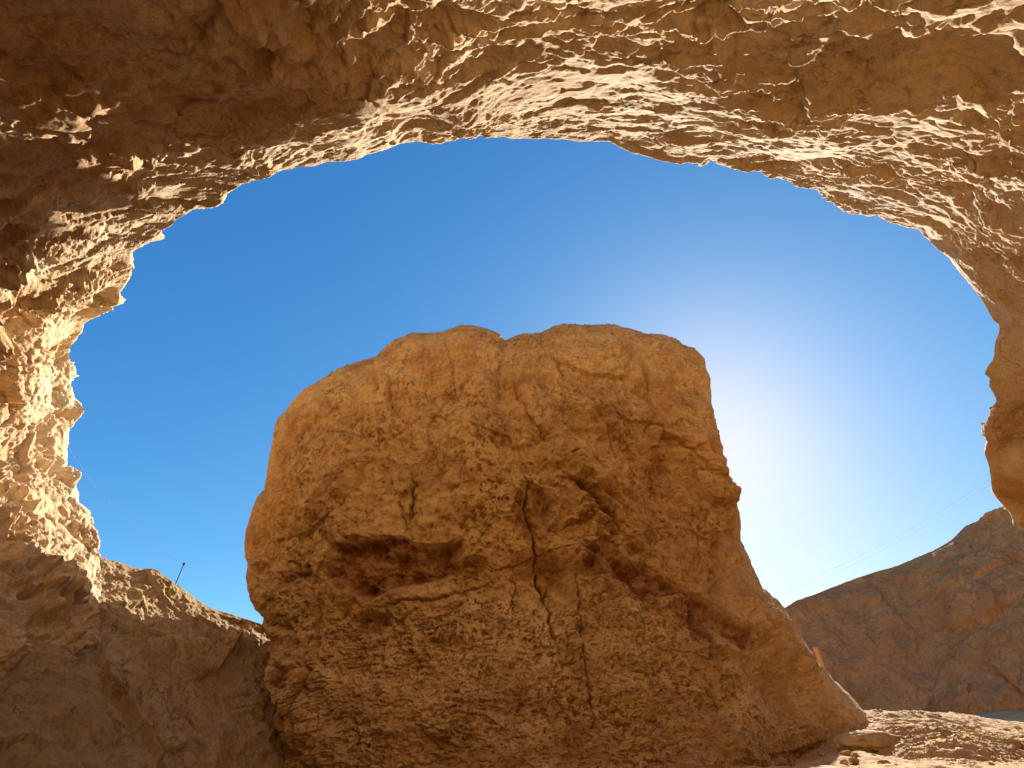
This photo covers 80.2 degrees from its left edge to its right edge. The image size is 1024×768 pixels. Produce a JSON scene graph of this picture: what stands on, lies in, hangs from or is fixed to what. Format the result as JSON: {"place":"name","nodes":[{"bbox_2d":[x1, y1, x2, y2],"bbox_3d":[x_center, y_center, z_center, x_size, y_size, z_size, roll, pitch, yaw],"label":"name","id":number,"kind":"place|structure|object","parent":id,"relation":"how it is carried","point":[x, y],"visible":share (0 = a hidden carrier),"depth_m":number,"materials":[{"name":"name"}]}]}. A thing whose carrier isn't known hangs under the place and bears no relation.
{"place":"outdoors","nodes":[
{"label":"outdoors","id":0,"kind":"place"},
{"bbox_2d":[0,556,284,767],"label":"cliff","id":1,"kind":"structure","parent":0,"point":[167,672],"depth_m":12.28,"materials":[{"name":"brown stone"}]},
{"bbox_2d":[67,136,1001,623],"label":"sky","id":2,"kind":"structure","parent":0,"point":[847,357],"materials":[{"name":"blue"}]},
{"bbox_2d":[698,709,1023,767],"bbox_3d":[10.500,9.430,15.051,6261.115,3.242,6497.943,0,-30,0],"label":"ground","id":3,"kind":"structure","parent":0,"point":[952,740],"depth_m":12.36,"materials":[{"name":"beige sand"}]},
{"bbox_2d":[0,0,1023,677],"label":"rock arch","id":4,"kind":"object","parent":3,"relation":"on","point":[128,128],"visible":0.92,"depth_m":6.50,"materials":[{"name":"brown stone"}]},
{"bbox_2d":[244,323,867,767],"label":"rock pillar","id":5,"kind":"object","parent":3,"relation":"on","point":[472,547],"visible":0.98,"depth_m":14.74,"materials":[{"name":"brown stone"}]},
{"bbox_2d":[813,647,826,670],"bbox_3d":[8.996,8.072,17.741,0.060,0.738,0.130,8,-34,-29],"label":"wooden board","id":6,"kind":"object","parent":5,"relation":"on","point":[818,655],"visible":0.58,"depth_m":17.77,"materials":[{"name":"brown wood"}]},
{"bbox_2d":[818,750,827,756],"bbox_3d":[7.079,8.402,13.821,0.263,0.125,0.282,0,-30,0],"label":"stone","id":7,"kind":"object","parent":3,"relation":"on","point":[822,753],"visible":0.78,"depth_m":13.73,"materials":[{"name":"brown stone"}]},
{"bbox_2d":[840,750,852,755],"bbox_3d":[5.262,5.797,9.530,0.184,0.106,0.204,18,-35,-28],"label":"stone","id":8,"kind":"object","parent":3,"relation":"on","point":[847,752],"visible":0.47,"depth_m":9.49,"materials":[{"name":"brown stone"}]},
{"bbox_2d":[848,757,858,762],"bbox_3d":[4.973,5.476,8.860,0.137,0.082,0.167,0,-30,0],"label":"stone","id":9,"kind":"object","parent":3,"relation":"on","point":[853,759],"visible":1,"depth_m":8.81,"materials":[{"name":"brown stone"}]},
{"bbox_2d":[850,752,858,756],"bbox_3d":[5.259,5.706,9.337,0.154,0.086,0.183,0,-30,0],"label":"stone","id":10,"kind":"object","parent":3,"relation":"on","point":[854,754],"visible":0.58,"depth_m":9.30,"materials":[{"name":"brown stone"}]},
{"bbox_2d":[831,730,899,753],"bbox_3d":[7.734,7.737,13.152,1.773,0.450,1.048,0,-30,0],"label":"boulder","id":11,"kind":"object","parent":3,"relation":"on","point":[870,741],"visible":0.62,"depth_m":12.83,"materials":[{"name":"brown stone"}]},
{"bbox_2d":[877,760,890,763],"bbox_3d":[5.186,5.280,8.479,0.129,0.074,0.184,17,-34,-27],"label":"stone","id":12,"kind":"object","parent":3,"relation":"on","point":[883,762],"visible":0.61,"depth_m":8.45,"materials":[{"name":"brown stone"}]},
{"bbox_2d":[997,736,1022,748],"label":"boulder","id":13,"kind":"object","parent":3,"relation":"on","point":[1014,742],"visible":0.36,"depth_m":11.82,"materials":[{"name":"brown stone"}]},
{"bbox_2d":[770,496,963,591],"bbox_3d":[9.143,4.295,16.086,0.003,0.845,8.130,8,-31,-13],"label":"cable","id":14,"kind":"object","parent":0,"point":[872,549],"visible":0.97,"depth_m":15.53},
{"bbox_2d":[785,507,1023,714],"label":"cliff","id":15,"kind":"structure","parent":0,"point":[940,629],"depth_m":34.94,"materials":[{"name":"brown stone"}]}
]}

